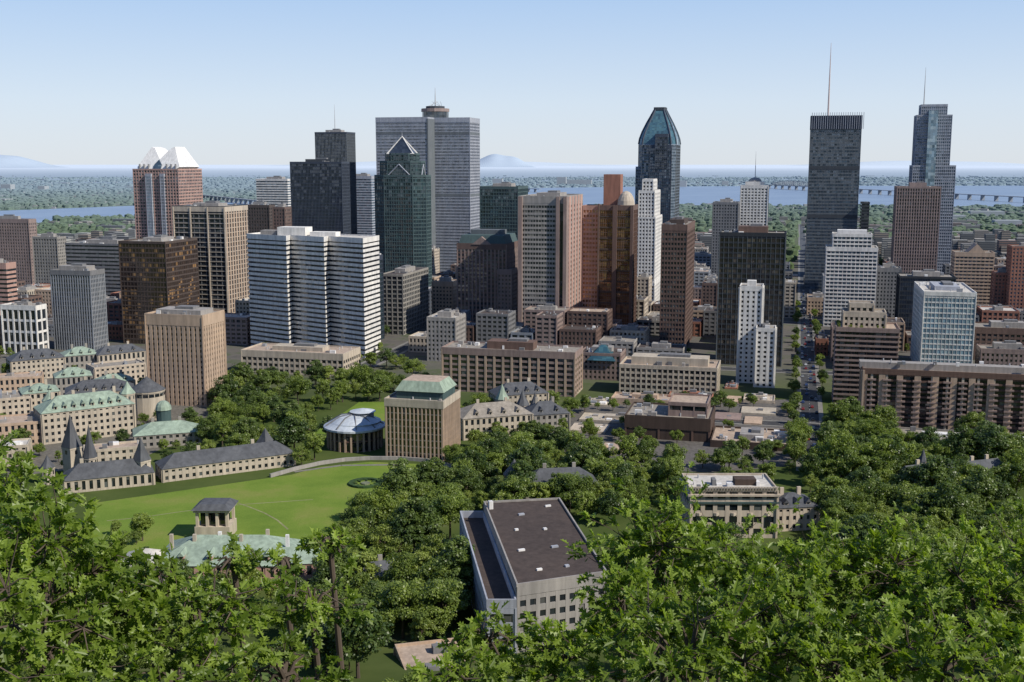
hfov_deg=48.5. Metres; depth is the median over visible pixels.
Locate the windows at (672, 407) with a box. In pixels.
[627,404,708,431]
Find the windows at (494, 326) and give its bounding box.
[478,313,514,340]
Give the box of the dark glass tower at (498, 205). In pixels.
[480,182,527,239]
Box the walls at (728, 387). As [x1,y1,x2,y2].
[725,382,737,388]
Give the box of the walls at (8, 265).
[0,262,17,303]
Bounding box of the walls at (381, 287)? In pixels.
[379,254,384,339]
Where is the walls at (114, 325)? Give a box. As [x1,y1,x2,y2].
[107,320,122,339]
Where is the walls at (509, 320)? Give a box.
[476,309,515,341]
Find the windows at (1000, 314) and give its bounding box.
[977,309,1017,321]
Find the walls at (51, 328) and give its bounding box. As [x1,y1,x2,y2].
[48,324,53,336]
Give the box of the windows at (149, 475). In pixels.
[67,474,151,490]
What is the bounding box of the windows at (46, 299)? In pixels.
[36,292,51,312]
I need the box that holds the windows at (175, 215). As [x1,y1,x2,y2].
[174,213,248,311]
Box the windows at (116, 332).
[109,327,121,338]
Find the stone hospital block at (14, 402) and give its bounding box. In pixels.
[0,389,32,414]
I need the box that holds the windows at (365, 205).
[356,179,374,233]
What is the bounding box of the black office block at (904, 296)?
[894,269,955,329]
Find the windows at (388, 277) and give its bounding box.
[383,270,427,333]
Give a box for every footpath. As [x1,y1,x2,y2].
[107,499,312,520]
[238,503,287,528]
[294,464,394,471]
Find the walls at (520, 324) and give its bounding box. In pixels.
[516,322,523,328]
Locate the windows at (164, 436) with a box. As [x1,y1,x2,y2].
[136,433,198,445]
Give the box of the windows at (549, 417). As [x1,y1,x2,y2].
[537,414,567,427]
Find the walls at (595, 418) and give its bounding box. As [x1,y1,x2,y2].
[579,412,624,423]
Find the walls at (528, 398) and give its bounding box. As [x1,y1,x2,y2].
[488,391,548,404]
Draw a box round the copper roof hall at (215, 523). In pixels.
[159,498,305,589]
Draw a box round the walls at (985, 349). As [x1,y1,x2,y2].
[975,344,1023,364]
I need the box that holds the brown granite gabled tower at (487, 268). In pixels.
[456,229,517,321]
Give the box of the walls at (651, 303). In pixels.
[648,301,653,312]
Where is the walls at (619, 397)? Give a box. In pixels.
[611,392,671,404]
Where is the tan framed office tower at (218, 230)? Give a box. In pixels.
[172,201,249,312]
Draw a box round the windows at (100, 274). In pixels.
[51,274,106,349]
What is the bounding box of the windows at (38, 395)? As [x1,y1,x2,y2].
[25,393,57,404]
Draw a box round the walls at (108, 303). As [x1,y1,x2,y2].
[106,300,121,319]
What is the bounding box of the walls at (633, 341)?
[598,336,637,355]
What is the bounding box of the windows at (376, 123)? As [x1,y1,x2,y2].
[376,123,479,271]
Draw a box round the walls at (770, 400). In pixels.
[743,393,774,403]
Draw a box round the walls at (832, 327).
[829,323,834,361]
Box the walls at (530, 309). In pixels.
[524,306,570,327]
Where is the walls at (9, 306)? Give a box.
[0,302,48,353]
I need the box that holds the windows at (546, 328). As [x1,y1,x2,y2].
[537,317,559,344]
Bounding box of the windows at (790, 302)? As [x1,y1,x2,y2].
[785,284,794,316]
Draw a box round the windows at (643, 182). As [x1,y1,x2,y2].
[637,182,653,298]
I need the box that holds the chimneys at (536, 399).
[535,396,553,403]
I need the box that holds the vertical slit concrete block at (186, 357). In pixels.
[144,305,226,406]
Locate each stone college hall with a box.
[0,371,43,390]
[6,345,65,378]
[53,363,92,394]
[60,343,95,368]
[86,359,146,383]
[95,341,146,367]
[95,369,135,385]
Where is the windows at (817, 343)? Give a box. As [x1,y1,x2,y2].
[817,343,826,353]
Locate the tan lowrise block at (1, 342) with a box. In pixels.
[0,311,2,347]
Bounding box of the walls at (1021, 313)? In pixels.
[1016,308,1023,320]
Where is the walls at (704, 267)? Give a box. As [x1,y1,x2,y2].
[694,266,709,268]
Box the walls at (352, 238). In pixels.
[247,232,380,357]
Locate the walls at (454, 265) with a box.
[450,263,456,271]
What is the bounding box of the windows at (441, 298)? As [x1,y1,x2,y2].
[433,286,451,313]
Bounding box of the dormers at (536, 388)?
[505,385,538,392]
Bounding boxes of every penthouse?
[260,226,340,235]
[394,374,456,399]
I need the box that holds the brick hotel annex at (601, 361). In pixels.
[583,343,625,380]
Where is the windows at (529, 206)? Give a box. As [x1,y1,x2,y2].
[522,204,581,318]
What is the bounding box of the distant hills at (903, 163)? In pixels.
[795,161,1023,165]
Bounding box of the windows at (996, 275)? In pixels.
[994,275,1006,304]
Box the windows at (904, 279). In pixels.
[899,278,954,329]
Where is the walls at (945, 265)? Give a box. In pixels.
[942,263,950,273]
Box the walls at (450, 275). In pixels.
[435,272,454,278]
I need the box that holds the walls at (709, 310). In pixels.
[703,307,716,336]
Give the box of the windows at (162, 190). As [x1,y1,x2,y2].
[133,170,201,237]
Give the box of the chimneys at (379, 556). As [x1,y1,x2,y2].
[377,554,382,560]
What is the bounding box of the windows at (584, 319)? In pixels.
[569,313,611,333]
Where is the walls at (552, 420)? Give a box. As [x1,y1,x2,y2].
[530,413,570,430]
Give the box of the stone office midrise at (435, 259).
[432,244,439,274]
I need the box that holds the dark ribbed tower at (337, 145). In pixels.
[314,105,356,234]
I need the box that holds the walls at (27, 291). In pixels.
[17,287,44,294]
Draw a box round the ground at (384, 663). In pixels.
[0,165,1023,681]
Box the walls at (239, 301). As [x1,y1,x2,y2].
[235,297,249,312]
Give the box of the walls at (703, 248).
[695,247,708,253]
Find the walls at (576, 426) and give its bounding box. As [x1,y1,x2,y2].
[570,423,609,433]
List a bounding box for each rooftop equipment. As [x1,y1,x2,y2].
[11,299,41,304]
[17,284,36,289]
[41,232,59,236]
[47,318,52,323]
[79,238,123,243]
[106,296,118,301]
[138,234,183,241]
[266,176,284,178]
[356,173,369,175]
[425,642,446,670]
[439,275,451,281]
[440,270,454,273]
[453,307,466,312]
[488,308,512,313]
[517,326,533,332]
[537,303,556,309]
[585,412,625,419]
[589,396,609,403]
[604,443,615,449]
[610,336,625,341]
[614,323,643,330]
[622,391,667,399]
[643,314,659,319]
[646,341,683,347]
[683,389,711,394]
[694,251,707,254]
[697,304,712,309]
[724,224,776,232]
[724,380,738,387]
[746,392,771,399]
[910,426,1023,437]
[919,281,964,291]
[980,304,1012,309]
[988,319,1023,327]
[992,340,1023,349]
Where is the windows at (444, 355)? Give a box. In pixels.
[443,354,581,395]
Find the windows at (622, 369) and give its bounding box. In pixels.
[621,368,715,393]
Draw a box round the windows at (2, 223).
[0,223,35,284]
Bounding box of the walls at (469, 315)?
[452,309,470,320]
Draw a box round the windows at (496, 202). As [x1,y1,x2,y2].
[480,188,527,236]
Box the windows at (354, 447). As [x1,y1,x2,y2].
[332,431,379,451]
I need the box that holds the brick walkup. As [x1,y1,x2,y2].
[814,330,828,355]
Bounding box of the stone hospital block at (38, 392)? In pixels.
[18,379,60,407]
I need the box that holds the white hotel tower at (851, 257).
[822,229,877,326]
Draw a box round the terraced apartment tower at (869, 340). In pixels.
[832,300,899,403]
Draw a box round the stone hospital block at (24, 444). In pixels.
[0,438,32,466]
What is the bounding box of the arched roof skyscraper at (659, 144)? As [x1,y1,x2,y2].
[635,107,680,223]
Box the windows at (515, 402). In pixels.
[490,393,545,403]
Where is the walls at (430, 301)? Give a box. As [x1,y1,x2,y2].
[429,286,431,315]
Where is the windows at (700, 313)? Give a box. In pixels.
[693,312,702,317]
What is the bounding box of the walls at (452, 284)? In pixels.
[432,279,456,313]
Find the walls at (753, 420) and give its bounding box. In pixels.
[744,416,762,424]
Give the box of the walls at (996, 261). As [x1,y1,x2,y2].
[994,257,1005,263]
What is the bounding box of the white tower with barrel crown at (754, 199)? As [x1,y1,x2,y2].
[739,161,768,225]
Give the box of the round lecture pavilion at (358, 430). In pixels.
[323,408,384,452]
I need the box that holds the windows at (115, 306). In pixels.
[107,305,121,319]
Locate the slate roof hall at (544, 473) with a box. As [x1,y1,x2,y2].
[503,459,596,504]
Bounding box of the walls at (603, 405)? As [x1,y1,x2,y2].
[587,398,610,406]
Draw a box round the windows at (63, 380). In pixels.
[57,377,89,394]
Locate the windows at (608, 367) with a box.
[585,355,618,378]
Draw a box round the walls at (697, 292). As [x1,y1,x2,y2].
[693,285,701,298]
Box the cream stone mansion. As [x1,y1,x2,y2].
[679,473,779,538]
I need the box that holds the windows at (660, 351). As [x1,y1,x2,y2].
[638,350,681,352]
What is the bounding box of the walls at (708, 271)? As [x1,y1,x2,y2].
[694,269,710,284]
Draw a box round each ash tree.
[5,610,22,628]
[133,650,170,668]
[171,439,180,446]
[197,438,215,449]
[254,432,279,441]
[271,386,288,399]
[291,445,311,464]
[303,402,314,411]
[303,418,318,433]
[338,590,363,603]
[348,379,362,398]
[349,361,361,370]
[360,382,375,401]
[365,523,402,557]
[385,538,412,561]
[385,615,400,629]
[388,355,402,369]
[396,354,408,365]
[405,565,433,587]
[419,363,426,369]
[419,533,448,563]
[463,490,476,503]
[477,652,519,681]
[489,490,511,500]
[551,449,566,464]
[595,470,614,493]
[610,446,617,456]
[626,448,649,466]
[633,476,654,495]
[635,462,652,474]
[693,449,710,467]
[719,466,735,472]
[736,456,753,470]
[791,371,800,377]
[800,473,820,491]
[806,518,829,537]
[845,412,860,422]
[847,427,869,438]
[867,500,893,519]
[881,515,914,532]
[917,445,940,455]
[941,430,953,440]
[953,475,965,482]
[996,528,1010,540]
[998,453,1010,464]
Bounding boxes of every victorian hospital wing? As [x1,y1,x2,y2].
[33,382,136,444]
[65,375,165,420]
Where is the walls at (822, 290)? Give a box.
[821,273,823,292]
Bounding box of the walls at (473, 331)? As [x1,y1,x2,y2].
[466,321,475,341]
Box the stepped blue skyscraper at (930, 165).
[909,71,955,271]
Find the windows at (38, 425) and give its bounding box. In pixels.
[0,424,40,442]
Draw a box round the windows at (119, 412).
[44,405,132,442]
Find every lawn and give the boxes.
[92,462,432,553]
[314,402,384,433]
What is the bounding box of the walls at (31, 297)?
[17,294,42,303]
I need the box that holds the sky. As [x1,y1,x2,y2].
[0,0,1023,164]
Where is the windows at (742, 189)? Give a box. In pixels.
[740,189,766,224]
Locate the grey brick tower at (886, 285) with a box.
[875,262,901,316]
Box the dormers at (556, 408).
[538,405,558,411]
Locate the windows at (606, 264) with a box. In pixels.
[583,210,636,323]
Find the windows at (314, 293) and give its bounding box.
[248,239,379,355]
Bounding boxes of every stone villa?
[894,448,956,487]
[964,454,1003,482]
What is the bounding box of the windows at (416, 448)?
[387,407,441,460]
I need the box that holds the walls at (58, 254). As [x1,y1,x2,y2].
[32,236,66,282]
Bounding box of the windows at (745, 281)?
[717,236,784,365]
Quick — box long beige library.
[241,342,360,375]
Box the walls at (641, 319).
[636,316,659,334]
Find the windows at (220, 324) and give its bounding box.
[148,324,224,404]
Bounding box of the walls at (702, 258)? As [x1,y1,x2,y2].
[694,254,710,268]
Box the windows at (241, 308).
[237,303,248,312]
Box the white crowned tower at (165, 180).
[132,147,202,238]
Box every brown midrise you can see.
[272,202,291,229]
[989,267,1006,304]
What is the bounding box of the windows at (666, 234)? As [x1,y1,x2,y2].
[660,233,685,343]
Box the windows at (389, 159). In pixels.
[375,155,431,285]
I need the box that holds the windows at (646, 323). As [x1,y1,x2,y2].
[638,322,658,333]
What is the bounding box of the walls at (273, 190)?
[256,179,290,205]
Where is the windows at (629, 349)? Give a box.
[600,343,636,354]
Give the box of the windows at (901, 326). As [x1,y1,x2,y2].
[899,325,902,349]
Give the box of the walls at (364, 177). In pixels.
[356,176,374,234]
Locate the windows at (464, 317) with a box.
[428,317,464,359]
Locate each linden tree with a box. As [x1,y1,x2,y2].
[75,670,106,681]
[112,642,132,669]
[160,449,172,457]
[180,441,196,451]
[184,650,234,680]
[207,387,215,399]
[213,641,227,652]
[232,389,249,403]
[242,391,268,409]
[273,392,284,400]
[279,615,332,667]
[303,624,335,673]
[308,565,348,591]
[338,508,356,522]
[346,542,359,555]
[357,505,387,544]
[357,579,387,611]
[377,348,396,367]
[379,511,406,551]
[384,325,390,332]
[394,374,404,384]
[412,542,434,556]
[444,576,474,620]
[450,467,484,497]
[464,498,474,510]
[480,461,499,479]
[481,476,501,491]
[487,483,499,498]
[489,431,506,444]
[498,436,509,444]
[512,441,536,454]
[557,457,571,466]
[565,445,580,460]
[602,468,631,488]
[622,399,630,407]
[633,426,646,439]
[647,463,668,482]
[741,454,752,464]
[785,459,795,471]
[814,489,857,514]
[843,465,880,490]
[845,416,863,426]
[851,513,883,533]
[924,437,942,450]
[933,477,966,494]
[953,417,972,428]
[953,453,969,464]
[953,459,972,469]
[962,630,1001,671]
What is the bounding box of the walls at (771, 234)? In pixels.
[715,230,786,366]
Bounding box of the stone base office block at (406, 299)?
[383,265,428,334]
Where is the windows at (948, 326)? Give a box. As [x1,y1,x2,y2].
[921,296,974,363]
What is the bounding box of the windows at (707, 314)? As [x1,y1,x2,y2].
[704,313,716,335]
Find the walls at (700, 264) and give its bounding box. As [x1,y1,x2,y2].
[694,262,705,265]
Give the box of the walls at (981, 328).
[973,322,1023,359]
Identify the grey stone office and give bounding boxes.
[426,308,465,360]
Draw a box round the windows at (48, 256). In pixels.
[33,238,65,282]
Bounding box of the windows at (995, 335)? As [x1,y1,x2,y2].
[975,334,1023,348]
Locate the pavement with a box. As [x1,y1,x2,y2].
[361,221,832,472]
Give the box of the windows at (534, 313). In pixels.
[526,312,539,326]
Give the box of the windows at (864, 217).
[860,204,869,231]
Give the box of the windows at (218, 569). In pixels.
[191,568,291,586]
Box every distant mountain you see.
[0,155,61,167]
[480,154,533,166]
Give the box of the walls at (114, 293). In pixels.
[110,291,120,297]
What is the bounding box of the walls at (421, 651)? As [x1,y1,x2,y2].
[393,638,464,669]
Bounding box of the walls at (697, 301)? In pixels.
[693,299,700,305]
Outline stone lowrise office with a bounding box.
[619,352,720,393]
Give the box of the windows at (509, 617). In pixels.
[490,589,603,651]
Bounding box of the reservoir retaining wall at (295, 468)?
[269,456,451,477]
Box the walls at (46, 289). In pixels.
[35,287,51,313]
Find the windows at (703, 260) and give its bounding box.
[695,256,709,265]
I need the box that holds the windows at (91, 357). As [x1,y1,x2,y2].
[66,355,95,367]
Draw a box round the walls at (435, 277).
[432,275,441,280]
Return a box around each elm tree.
[12,450,26,465]
[78,434,94,444]
[110,519,121,529]
[129,512,154,540]
[158,438,169,449]
[212,396,226,403]
[217,399,232,416]
[228,565,263,588]
[255,404,271,424]
[256,368,269,388]
[283,411,301,424]
[303,432,325,459]
[314,378,329,398]
[331,386,342,403]
[332,379,351,401]
[336,520,346,528]
[342,571,371,592]
[362,352,376,367]
[367,546,383,561]
[371,370,384,387]
[423,606,452,639]
[436,543,452,556]
[452,458,477,476]
[462,444,483,458]
[474,489,490,510]
[479,435,494,440]
[482,451,503,471]
[498,425,508,434]
[516,421,529,431]
[547,389,560,404]
[563,430,585,445]
[581,435,608,453]
[582,457,603,479]
[596,455,606,463]
[600,456,623,480]
[614,433,638,460]
[614,475,635,493]
[618,416,624,422]
[619,486,638,507]
[626,461,638,478]
[649,439,658,453]
[658,457,682,481]
[660,443,687,458]
[692,591,741,668]
[727,421,734,425]
[735,435,750,454]
[749,395,757,406]
[755,462,775,479]
[765,439,774,448]
[785,426,808,449]
[815,354,822,359]
[816,386,825,394]
[816,520,842,541]
[817,458,839,477]
[821,475,848,492]
[823,506,852,525]
[826,400,852,421]
[831,428,853,440]
[840,420,860,434]
[851,502,869,516]
[860,410,875,420]
[860,438,897,464]
[869,433,892,441]
[890,428,905,440]
[896,504,918,514]
[897,441,916,466]
[918,676,952,681]
[955,462,980,483]
[1002,447,1023,463]
[1005,431,1023,438]
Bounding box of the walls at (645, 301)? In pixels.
[636,296,648,320]
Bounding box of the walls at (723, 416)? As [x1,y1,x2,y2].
[715,412,741,420]
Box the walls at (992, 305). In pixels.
[977,304,1011,306]
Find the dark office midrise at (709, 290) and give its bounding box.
[701,277,717,306]
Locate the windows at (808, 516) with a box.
[779,508,816,528]
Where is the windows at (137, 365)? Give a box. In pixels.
[96,365,143,382]
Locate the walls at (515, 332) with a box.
[510,328,534,339]
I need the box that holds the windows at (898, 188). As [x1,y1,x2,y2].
[894,188,939,272]
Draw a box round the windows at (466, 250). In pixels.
[458,248,516,321]
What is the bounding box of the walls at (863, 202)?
[859,201,869,229]
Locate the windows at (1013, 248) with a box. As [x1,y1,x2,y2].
[1010,248,1023,307]
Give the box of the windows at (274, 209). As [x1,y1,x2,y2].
[274,209,290,227]
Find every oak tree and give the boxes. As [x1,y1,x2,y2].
[0,429,100,681]
[0,467,183,652]
[0,507,112,681]
[0,556,164,681]
[12,427,31,438]
[41,541,181,679]
[62,585,108,607]
[77,618,260,681]
[107,552,185,681]
[114,428,129,441]
[126,532,299,681]
[163,558,196,591]
[179,407,198,421]
[188,575,228,598]
[194,418,215,438]
[202,542,271,679]
[210,375,238,397]
[213,392,231,402]
[230,362,255,384]
[230,395,243,407]
[231,417,260,437]
[233,666,279,681]
[234,626,354,681]
[241,383,260,408]
[248,374,258,386]
[253,370,272,389]
[255,640,303,681]
[258,553,373,676]
[264,542,305,681]
[265,366,278,373]
[265,394,282,421]
[268,403,285,424]
[274,415,309,447]
[274,576,313,605]
[279,400,304,419]
[294,521,366,679]
[303,360,324,384]
[310,542,353,583]
[316,415,332,433]
[322,597,393,678]
[366,608,384,636]
[377,457,418,498]
[387,509,433,548]
[392,496,443,545]
[403,580,431,610]
[406,640,512,681]
[411,461,439,484]
[423,456,447,481]
[428,548,474,589]
[431,534,476,597]
[435,467,460,490]
[435,600,543,681]
[453,450,492,477]
[455,465,475,496]
[475,438,500,453]
[496,610,627,681]
[502,459,537,493]
[504,443,549,470]
[521,420,545,438]
[536,428,551,440]
[548,426,567,440]
[554,437,564,452]
[558,556,824,681]
[560,461,761,681]
[563,441,575,451]
[568,439,602,466]
[571,529,670,681]
[580,485,836,681]
[597,490,630,516]
[612,462,635,482]
[633,438,656,462]
[643,393,655,402]
[665,476,679,497]
[675,535,881,680]
[704,564,922,681]
[707,522,749,547]
[711,397,720,405]
[712,390,727,406]
[716,439,743,470]
[742,497,969,677]
[745,393,754,400]
[752,442,775,463]
[786,511,991,659]
[788,410,799,419]
[789,392,800,402]
[791,327,800,333]
[798,453,823,480]
[811,324,819,330]
[812,576,1023,681]
[814,420,837,445]
[816,369,828,379]
[835,514,883,548]
[838,396,864,419]
[854,435,872,446]
[865,501,1023,681]
[876,433,913,463]
[882,421,900,433]
[895,513,1023,681]
[897,466,921,492]
[904,492,936,518]
[906,534,938,567]
[912,454,962,489]
[916,426,941,446]
[924,482,980,522]
[930,498,1023,679]
[942,425,981,458]
[943,506,977,531]
[957,466,998,508]
[965,472,1011,501]
[967,515,1002,538]
[969,497,1023,624]
[971,423,1010,459]
[973,420,991,434]
[981,671,1005,677]
[991,485,1021,506]
[1006,434,1023,454]
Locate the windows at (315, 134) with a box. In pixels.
[315,134,356,232]
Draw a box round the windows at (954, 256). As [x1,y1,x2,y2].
[952,256,992,306]
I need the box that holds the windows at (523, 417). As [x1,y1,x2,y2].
[460,415,530,437]
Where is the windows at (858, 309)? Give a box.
[835,307,896,402]
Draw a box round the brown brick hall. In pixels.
[624,393,714,441]
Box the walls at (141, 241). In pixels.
[118,237,199,343]
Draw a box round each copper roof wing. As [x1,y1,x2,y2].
[121,548,164,582]
[256,546,319,589]
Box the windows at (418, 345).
[410,338,426,350]
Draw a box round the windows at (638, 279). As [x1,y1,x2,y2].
[638,279,647,295]
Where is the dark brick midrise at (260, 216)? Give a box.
[248,200,274,232]
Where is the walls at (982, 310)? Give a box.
[976,306,1019,321]
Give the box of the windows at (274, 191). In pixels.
[256,181,290,206]
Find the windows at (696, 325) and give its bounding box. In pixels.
[692,324,698,334]
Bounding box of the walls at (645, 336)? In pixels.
[610,325,648,344]
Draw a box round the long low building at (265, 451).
[155,428,295,482]
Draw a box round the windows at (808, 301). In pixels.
[808,301,822,313]
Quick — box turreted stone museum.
[460,385,550,440]
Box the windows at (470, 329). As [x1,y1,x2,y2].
[466,327,475,341]
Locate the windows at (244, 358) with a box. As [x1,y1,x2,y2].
[243,354,359,373]
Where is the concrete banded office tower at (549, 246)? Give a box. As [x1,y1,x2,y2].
[518,190,582,321]
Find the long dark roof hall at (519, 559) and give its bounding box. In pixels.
[460,497,606,653]
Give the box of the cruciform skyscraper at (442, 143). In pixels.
[375,95,479,271]
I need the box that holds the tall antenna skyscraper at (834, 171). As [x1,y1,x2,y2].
[804,52,863,289]
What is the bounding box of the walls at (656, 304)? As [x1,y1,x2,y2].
[653,301,659,310]
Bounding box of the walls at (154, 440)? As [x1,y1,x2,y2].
[132,429,201,447]
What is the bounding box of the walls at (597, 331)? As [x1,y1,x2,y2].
[559,324,601,347]
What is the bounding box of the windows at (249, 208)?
[249,208,271,231]
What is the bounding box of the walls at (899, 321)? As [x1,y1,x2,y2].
[888,317,904,350]
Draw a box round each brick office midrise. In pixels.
[637,271,651,300]
[806,291,823,314]
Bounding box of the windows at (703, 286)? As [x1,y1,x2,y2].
[703,286,715,305]
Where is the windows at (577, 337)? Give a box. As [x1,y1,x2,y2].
[561,331,594,344]
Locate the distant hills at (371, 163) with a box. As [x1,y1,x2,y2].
[265,161,623,165]
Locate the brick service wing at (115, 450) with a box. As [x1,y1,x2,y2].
[83,440,138,461]
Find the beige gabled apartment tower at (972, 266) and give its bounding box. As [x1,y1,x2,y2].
[950,243,994,306]
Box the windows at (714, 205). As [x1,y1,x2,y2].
[712,205,736,275]
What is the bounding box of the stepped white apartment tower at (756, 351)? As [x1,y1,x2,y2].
[736,280,776,387]
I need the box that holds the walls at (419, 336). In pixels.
[408,331,426,352]
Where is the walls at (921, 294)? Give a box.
[910,281,976,363]
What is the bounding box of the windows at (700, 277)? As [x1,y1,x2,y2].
[695,273,707,284]
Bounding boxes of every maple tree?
[0,603,23,623]
[21,662,39,681]
[33,443,46,455]
[90,431,101,443]
[106,530,131,546]
[119,641,139,661]
[130,531,143,544]
[137,412,149,421]
[156,614,190,651]
[164,617,197,654]
[203,570,242,598]
[205,412,228,437]
[206,403,223,412]
[221,414,237,427]
[223,402,240,416]
[223,432,254,446]
[235,404,256,417]
[235,415,256,433]
[239,580,260,598]
[242,599,267,629]
[256,389,275,401]
[256,423,265,435]
[263,424,280,436]
[270,370,288,385]
[279,603,320,630]
[282,375,313,404]
[310,395,324,410]
[310,582,340,631]
[333,368,353,381]
[343,516,370,534]
[345,527,367,552]
[346,363,372,389]
[346,491,369,511]
[348,647,363,669]
[354,485,404,539]
[363,374,394,400]
[368,484,394,498]
[370,580,390,588]
[371,576,429,638]
[378,370,394,383]
[380,550,418,582]
[399,552,417,568]
[400,358,423,374]
[400,672,425,681]
[409,482,431,497]
[414,556,464,588]
[415,575,470,635]
[424,483,465,512]
[424,491,471,538]
[438,482,464,493]
[442,444,461,459]
[449,448,463,462]
[466,429,482,442]
[468,392,493,404]
[473,437,502,447]
[493,474,536,499]
[494,446,514,470]
[500,439,519,457]
[506,431,537,446]
[534,439,557,455]
[540,454,550,461]
[543,423,554,432]
[546,472,574,501]
[549,471,588,511]
[561,396,581,415]
[570,491,600,519]
[573,473,600,500]
[579,419,600,435]
[598,487,625,498]
[603,445,613,457]
[607,398,619,407]
[611,427,626,440]
[635,485,648,500]
[643,435,654,442]
[643,459,659,469]
[647,620,703,671]
[652,497,667,513]
[656,454,672,479]
[665,494,676,505]
[669,430,684,440]
[709,448,732,469]
[710,640,739,674]
[717,538,762,561]
[722,398,737,407]
[773,439,783,447]
[777,651,808,673]
[780,401,794,410]
[781,440,807,462]
[784,416,810,428]
[785,420,814,439]
[787,379,801,389]
[788,401,799,408]
[790,334,799,339]
[790,342,800,347]
[791,358,802,367]
[807,440,836,464]
[814,360,824,365]
[819,378,825,385]
[822,433,866,477]
[824,523,864,548]
[833,421,843,428]
[834,483,861,504]
[836,449,872,487]
[842,486,875,512]
[853,417,895,437]
[855,443,864,449]
[857,477,899,510]
[863,404,901,426]
[866,450,903,474]
[866,511,891,530]
[873,466,893,482]
[887,480,929,504]
[903,431,919,442]
[905,440,922,455]
[906,453,931,464]
[909,514,943,532]
[920,525,952,537]
[921,532,945,546]
[926,485,937,494]
[929,439,958,459]
[930,523,970,543]
[931,530,968,557]
[953,490,984,514]
[959,411,984,427]
[967,532,1008,545]
[976,510,993,519]
[978,515,1009,535]
[984,500,1011,509]
[987,500,1018,528]
[997,460,1023,491]
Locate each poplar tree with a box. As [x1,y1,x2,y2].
[0,346,4,358]
[1,363,9,372]
[54,450,61,461]
[110,525,117,531]
[193,415,202,423]
[207,406,221,416]
[211,420,233,446]
[223,610,246,647]
[234,376,244,388]
[262,579,275,599]
[293,371,303,377]
[303,408,312,421]
[308,415,317,429]
[322,365,334,382]
[323,388,336,409]
[342,549,382,581]
[378,342,382,353]
[394,491,410,505]
[408,609,435,640]
[411,549,431,576]
[474,431,488,442]
[490,427,500,436]
[492,421,500,427]
[494,481,506,499]
[528,481,550,498]
[541,481,552,497]
[547,459,555,467]
[556,462,567,467]
[557,417,568,429]
[580,394,590,411]
[593,481,604,506]
[634,467,650,482]
[653,482,666,496]
[668,455,684,475]
[747,467,754,472]
[808,483,834,517]
[818,497,846,517]
[833,614,872,660]
[886,473,900,490]
[893,487,919,514]
[898,512,917,534]
[898,530,916,544]
[916,443,924,450]
[926,506,952,530]
[952,610,969,652]
[989,466,1005,482]
[998,635,1023,674]
[1000,437,1020,457]
[1005,512,1023,533]
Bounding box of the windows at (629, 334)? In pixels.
[612,332,643,343]
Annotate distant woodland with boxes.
[0,176,1023,268]
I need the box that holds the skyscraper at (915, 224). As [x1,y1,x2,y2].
[890,181,940,272]
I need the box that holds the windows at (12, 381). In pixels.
[0,378,39,390]
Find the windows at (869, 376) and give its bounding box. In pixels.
[866,375,1023,432]
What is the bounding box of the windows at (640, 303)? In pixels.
[636,302,647,319]
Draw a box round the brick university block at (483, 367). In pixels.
[441,337,582,396]
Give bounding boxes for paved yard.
[0,355,208,476]
[564,399,792,471]
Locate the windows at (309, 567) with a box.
[299,565,316,583]
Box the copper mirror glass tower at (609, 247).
[582,174,637,324]
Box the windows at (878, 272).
[876,272,898,314]
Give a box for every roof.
[133,420,197,435]
[345,559,394,579]
[488,381,548,395]
[524,400,569,415]
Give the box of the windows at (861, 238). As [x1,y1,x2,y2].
[824,237,876,325]
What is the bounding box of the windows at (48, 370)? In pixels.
[13,358,62,376]
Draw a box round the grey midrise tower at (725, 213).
[711,198,739,275]
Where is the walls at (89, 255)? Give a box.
[65,241,120,294]
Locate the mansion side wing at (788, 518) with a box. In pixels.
[778,486,820,531]
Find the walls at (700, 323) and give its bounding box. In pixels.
[692,318,702,336]
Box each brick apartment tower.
[0,214,36,284]
[1005,242,1023,307]
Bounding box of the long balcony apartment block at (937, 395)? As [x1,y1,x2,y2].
[858,358,1023,432]
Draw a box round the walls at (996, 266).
[994,264,1005,270]
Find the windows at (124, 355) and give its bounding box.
[96,352,143,361]
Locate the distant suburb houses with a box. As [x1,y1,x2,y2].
[0,175,1023,225]
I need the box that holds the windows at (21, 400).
[2,399,29,414]
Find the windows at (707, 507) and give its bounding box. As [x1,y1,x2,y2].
[682,485,774,533]
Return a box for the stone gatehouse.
[40,415,155,493]
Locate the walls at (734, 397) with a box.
[719,396,741,402]
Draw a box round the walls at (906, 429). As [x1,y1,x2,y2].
[895,427,1022,440]
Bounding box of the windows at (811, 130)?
[805,130,860,288]
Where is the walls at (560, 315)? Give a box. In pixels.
[535,311,563,344]
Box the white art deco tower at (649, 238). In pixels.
[637,179,662,302]
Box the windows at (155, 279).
[119,240,198,342]
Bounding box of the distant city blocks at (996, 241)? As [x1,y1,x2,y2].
[37,216,1023,263]
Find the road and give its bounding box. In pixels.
[361,221,834,470]
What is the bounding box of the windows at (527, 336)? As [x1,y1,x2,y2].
[512,334,534,339]
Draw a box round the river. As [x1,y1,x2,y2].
[0,186,1023,222]
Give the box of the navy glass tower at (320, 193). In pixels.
[290,158,350,233]
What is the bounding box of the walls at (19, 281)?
[16,280,24,286]
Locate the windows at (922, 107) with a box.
[913,107,954,270]
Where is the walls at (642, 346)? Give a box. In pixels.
[636,342,686,353]
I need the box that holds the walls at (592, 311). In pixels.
[567,307,612,336]
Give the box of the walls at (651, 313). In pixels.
[646,311,659,315]
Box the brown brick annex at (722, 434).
[710,425,788,450]
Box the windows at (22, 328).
[2,309,47,352]
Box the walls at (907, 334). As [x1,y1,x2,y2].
[904,330,910,350]
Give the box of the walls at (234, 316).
[225,313,250,344]
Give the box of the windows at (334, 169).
[291,164,350,233]
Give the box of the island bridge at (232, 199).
[203,195,256,203]

